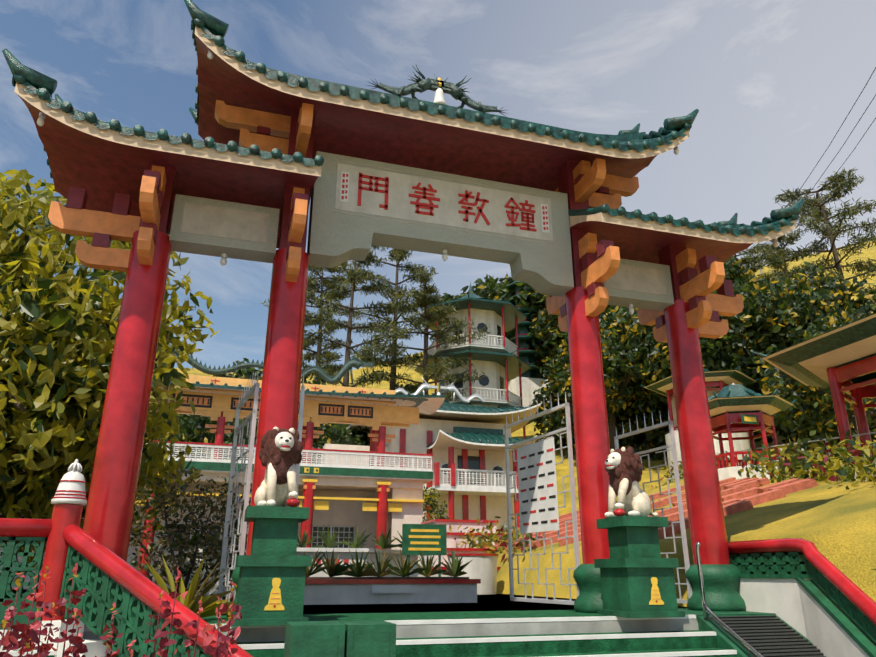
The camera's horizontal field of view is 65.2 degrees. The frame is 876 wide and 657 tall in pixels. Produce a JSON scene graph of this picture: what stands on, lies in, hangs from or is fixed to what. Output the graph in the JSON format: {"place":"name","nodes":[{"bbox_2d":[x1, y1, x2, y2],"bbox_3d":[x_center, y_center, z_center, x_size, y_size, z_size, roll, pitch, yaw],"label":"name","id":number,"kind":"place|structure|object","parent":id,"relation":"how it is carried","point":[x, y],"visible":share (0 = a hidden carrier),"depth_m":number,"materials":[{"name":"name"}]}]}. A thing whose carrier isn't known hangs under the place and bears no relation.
{"place":"outdoors","nodes":[
{"label":"outdoors","id":0,"kind":"place"},
{"bbox_2d":[0,563,241,656],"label":"red plant leaves","id":1,"kind":"object","parent":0,"point":[26,636],"visible":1,"depth_m":4.02,"materials":[{"name":"red plant"}]},
{"bbox_2d":[0,0,875,374],"label":"sky","id":2,"kind":"structure","parent":0,"point":[771,84],"materials":[{"name":"blue"}]},
{"bbox_2d":[7,240,875,615],"bbox_3d":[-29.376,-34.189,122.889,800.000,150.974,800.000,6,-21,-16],"label":"terrain","id":3,"kind":"structure","parent":0,"point":[835,522],"depth_m":11.71,"materials":[{"name":"yellow plant"}]},
{"bbox_2d":[0,256,172,518],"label":"tree","id":4,"kind":"object","parent":3,"relation":"on","point":[29,308],"visible":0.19,"depth_m":10.24,"materials":[{"name":"green plant"}]},
{"bbox_2d":[0,169,220,584],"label":"tree","id":5,"kind":"object","parent":3,"relation":"on","point":[57,458],"visible":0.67,"depth_m":10.18,"materials":[{"name":"green plant"}]},
{"bbox_2d":[127,468,251,597],"bbox_3d":[-3.342,2.813,9.317,2.194,1.773,1.659,17,-26,-39],"label":"olive shrub","id":6,"kind":"object","parent":3,"relation":"on","point":[186,570],"visible":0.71,"depth_m":9.21,"materials":[{"name":"green plant"}]},
{"bbox_2d":[148,414,257,459],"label":"tree","id":7,"kind":"object","parent":3,"relation":"on","point":[196,430],"visible":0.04,"depth_m":39.61,"materials":[{"name":"green plant"}]},
{"bbox_2d":[0,344,444,588],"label":"two storey building","id":8,"kind":"structure","parent":3,"relation":"on","point":[376,495],"depth_m":24.06,"materials":[{"name":"white paint"}]},
{"bbox_2d":[179,358,326,459],"bbox_3d":[-12.040,8.902,47.047,12.694,13.916,12.274,6,-21,-16],"label":"tree","id":9,"kind":"object","parent":3,"relation":"on","point":[248,372],"visible":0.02,"depth_m":46.78,"materials":[{"name":"green plant"}]},
{"bbox_2d":[227,419,377,463],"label":"tree","id":10,"kind":"object","parent":3,"relation":"on","point":[350,439],"visible":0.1,"depth_m":39.27,"materials":[{"name":"green plant"}]},
{"bbox_2d":[261,260,362,380],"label":"pine","id":11,"kind":"object","parent":3,"relation":"on","point":[325,354],"visible":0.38,"depth_m":63.15,"materials":[{"name":"green plant"}]},
{"bbox_2d":[178,519,507,604],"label":"octagon planters","id":12,"kind":"object","parent":3,"relation":"on","point":[481,569],"visible":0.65,"depth_m":12.68,"materials":[{"name":"white paint"}]},
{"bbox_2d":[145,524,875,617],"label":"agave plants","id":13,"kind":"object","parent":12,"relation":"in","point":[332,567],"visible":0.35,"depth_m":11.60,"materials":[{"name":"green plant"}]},
{"bbox_2d":[304,245,409,387],"bbox_3d":[-6.791,4.286,49.857,9.620,23.096,8.886,6,-21,-16],"label":"pine","id":14,"kind":"object","parent":3,"relation":"on","point":[357,275],"visible":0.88,"depth_m":51.20,"materials":[{"name":"green plant"}]},
{"bbox_2d":[313,392,408,455],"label":"tree","id":15,"kind":"object","parent":3,"relation":"on","point":[331,425],"depth_m":41.44,"materials":[{"name":"green plant"}]},
{"bbox_2d":[319,245,456,389],"bbox_3d":[-4.452,2.473,57.055,10.233,26.669,11.062,-8,-21,21],"label":"pine","id":16,"kind":"object","parent":3,"relation":"on","point":[400,294],"visible":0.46,"depth_m":57.98,"materials":[{"name":"green plant"}]},
{"bbox_2d":[396,382,428,394],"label":"tree","id":17,"kind":"object","parent":3,"relation":"on","point":[401,386],"depth_m":57.35,"materials":[{"name":"green plant"}]},
{"bbox_2d":[6,588,825,656],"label":"platform steps","id":18,"kind":"structure","parent":3,"relation":"on","point":[553,632],"depth_m":7.38,"materials":[{"name":"concrete"}]},
{"bbox_2d":[2,0,804,619],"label":"gateway","id":19,"kind":"object","parent":18,"relation":"on","point":[536,206],"visible":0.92,"depth_m":9.18,"materials":[{"name":"red paint"}]},
{"bbox_2d":[218,372,691,604],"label":"metal gate leaves","id":20,"kind":"object","parent":19,"relation":"attached to","point":[538,499],"visible":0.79,"depth_m":9.49,"materials":[{"name":"silver metal"}]},
{"bbox_2d":[231,427,684,625],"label":"lion statues","id":21,"kind":"object","parent":18,"relation":"on","point":[637,575],"visible":1,"depth_m":7.18,"materials":[{"name":"green paint"}]},
{"bbox_2d":[728,538,875,656],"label":"balustrade","id":22,"kind":"object","parent":18,"relation":"on","point":[807,589],"visible":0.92,"depth_m":7.85,"materials":[{"name":"green paint"}]},
{"bbox_2d":[356,269,490,402],"bbox_3d":[-0.645,5.500,53.222,9.935,21.215,8.581,-18,-26,40],"label":"pine","id":23,"kind":"object","parent":3,"relation":"on","point":[424,302],"visible":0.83,"depth_m":54.63,"materials":[{"name":"green plant"}]},
{"bbox_2d":[315,379,540,532],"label":"temple building","id":24,"kind":"structure","parent":3,"relation":"on","point":[463,444],"depth_m":36.82,"materials":[{"name":"white paint"}]},
{"bbox_2d":[422,484,449,521],"bbox_3d":[-1.122,8.900,31.953,3.256,3.131,3.681,-7,-21,18],"label":"shrub","id":25,"kind":"object","parent":3,"relation":"on","point":[430,502],"visible":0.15,"depth_m":31.80,"materials":[{"name":"green plant"}]},
{"bbox_2d":[414,283,535,470],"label":"pagoda tower","id":26,"kind":"structure","parent":3,"relation":"on","point":[498,362],"depth_m":58.78,"materials":[{"name":"white paint"}]},
{"bbox_2d":[421,274,537,347],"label":"tree","id":27,"kind":"object","parent":3,"relation":"on","point":[490,283],"visible":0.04,"depth_m":85.92,"materials":[{"name":"green plant"}]},
{"bbox_2d":[493,274,558,338],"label":"hill tree","id":28,"kind":"object","parent":3,"relation":"on","point":[537,302],"visible":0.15,"depth_m":79.10,"materials":[{"name":"green plant"}]},
{"bbox_2d":[505,281,549,408],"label":"tree","id":29,"kind":"object","parent":3,"relation":"on","point":[531,380],"visible":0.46,"depth_m":76.51,"materials":[{"name":"green plant"}]},
{"bbox_2d":[523,308,567,382],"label":"hill tree","id":30,"kind":"object","parent":3,"relation":"on","point":[550,334],"visible":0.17,"depth_m":75.80,"materials":[{"name":"green plant"}]},
{"bbox_2d":[529,369,646,454],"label":"hill tree","id":31,"kind":"object","parent":3,"relation":"on","point":[553,422],"visible":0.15,"depth_m":62.49,"materials":[{"name":"green plant"}]},
{"bbox_2d":[540,306,670,450],"bbox_3d":[15.752,5.120,59.081,12.646,14.262,13.140,6,-21,-16],"label":"hill tree","id":32,"kind":"object","parent":3,"relation":"on","point":[641,366],"visible":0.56,"depth_m":56.61,"materials":[{"name":"green plant"}]},
{"bbox_2d":[599,305,651,344],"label":"hill tree","id":33,"kind":"object","parent":3,"relation":"on","point":[603,313],"depth_m":65.54,"materials":[{"name":"green plant"}]},
{"bbox_2d":[607,397,669,460],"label":"hill tree","id":34,"kind":"object","parent":3,"relation":"on","point":[654,438],"visible":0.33,"depth_m":58.17,"materials":[{"name":"green plant"}]},
{"bbox_2d":[485,477,817,551],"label":"stairs","id":35,"kind":"structure","parent":3,"relation":"on","point":[740,495],"depth_m":15.07,"materials":[{"name":"red brick"}]},
{"bbox_2d":[449,414,875,561],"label":"shrubs","id":36,"kind":"object","parent":3,"relation":"on","point":[802,464],"visible":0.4,"depth_m":15.56,"materials":[{"name":"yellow plant"}]},
{"bbox_2d":[599,305,732,413],"bbox_3d":[20.336,3.784,60.012,14.760,15.496,13.777,6,-21,-16],"label":"hill tree","id":37,"kind":"object","parent":3,"relation":"on","point":[647,336],"visible":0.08,"depth_m":57.97,"materials":[{"name":"green plant"}]},
{"bbox_2d":[632,367,711,431],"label":"hill tree","id":38,"kind":"object","parent":3,"relation":"on","point":[667,426],"depth_m":59.10,"materials":[{"name":"green plant"}]},
{"bbox_2d":[641,367,759,480],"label":"pavilion","id":39,"kind":"structure","parent":3,"relation":"on","point":[716,382],"depth_m":47.02,"materials":[{"name":"red tile"}]},
{"bbox_2d":[723,256,766,298],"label":"hill tree","id":40,"kind":"object","parent":3,"relation":"on","point":[733,270],"visible":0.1,"depth_m":65.56,"materials":[{"name":"green plant"}]},
{"bbox_2d":[668,274,827,450],"bbox_3d":[25.759,2.692,55.612,14.096,15.102,14.036,6,-21,-16],"label":"hill tree","id":41,"kind":"object","parent":3,"relation":"on","point":[713,349],"visible":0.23,"depth_m":52.38,"materials":[{"name":"green plant"}]},
{"bbox_2d":[708,383,796,480],"bbox_3d":[9.926,3.911,22.273,3.248,4.432,3.736,6,-21,-16],"label":"hexagonal pavilion","id":42,"kind":"object","parent":3,"relation":"on","point":[750,410],"visible":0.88,"depth_m":21.77,"materials":[{"name":"green tile"}]},
{"bbox_2d":[728,243,788,286],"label":"pine","id":43,"kind":"object","parent":3,"relation":"on","point":[754,263],"visible":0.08,"depth_m":71.44,"materials":[{"name":"green plant"}]},
{"bbox_2d":[708,338,847,445],"bbox_3d":[26.363,4.740,53.519,10.836,9.213,10.829,-12,-23,31],"label":"hill tree","id":44,"kind":"object","parent":3,"relation":"on","point":[743,367],"visible":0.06,"depth_m":51.12,"materials":[{"name":"green plant"}]},
{"bbox_2d":[741,228,836,296],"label":"pine","id":45,"kind":"object","parent":3,"relation":"on","point":[777,264],"visible":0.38,"depth_m":63.13,"materials":[{"name":"green plant"}]},
{"bbox_2d":[723,261,875,435],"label":"hill tree","id":46,"kind":"object","parent":3,"relation":"on","point":[810,303],"visible":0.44,"depth_m":48.92,"materials":[{"name":"green plant"}]},
{"bbox_2d":[746,168,875,399],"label":"pine","id":47,"kind":"object","parent":3,"relation":"on","point":[839,182],"visible":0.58,"depth_m":54.10,"materials":[{"name":"green plant"}]},
{"bbox_2d":[752,313,875,480],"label":"pavilion","id":48,"kind":"structure","parent":3,"relation":"on","point":[838,361],"depth_m":15.07,"materials":[{"name":"beige tile"}]},
{"bbox_2d":[752,301,875,454],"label":"hill tree","id":49,"kind":"object","parent":3,"relation":"on","point":[808,403],"visible":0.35,"depth_m":41.81,"materials":[{"name":"green plant"}]},
{"bbox_2d":[744,67,875,278],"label":"power lines","id":50,"kind":"object","parent":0,"point":[834,157],"visible":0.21,"depth_m":45.75,"materials":[{"name":"black rubber"},{"name":"metal wire"}]},
{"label":"courtyard paving","id":51,"kind":"structure","parent":0,"visible":0},
{"bbox_2d":[0,459,252,656],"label":"balustrade","id":52,"kind":"object","parent":51,"relation":"on","point":[106,578],"visible":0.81,"depth_m":5.99,"materials":[{"name":"green paint"}]},
{"bbox_2d":[284,620,395,656],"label":"stair pier","id":53,"kind":"structure","parent":51,"relation":"on","point":[377,638],"depth_m":4.98,"materials":[{"name":"green paint"}]},
{"bbox_2d":[696,542,762,656],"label":"steel handrail","id":54,"kind":"object","parent":51,"relation":"on","point":[705,607],"visible":1,"depth_m":7.88,"materials":[{"name":"grey metal"}]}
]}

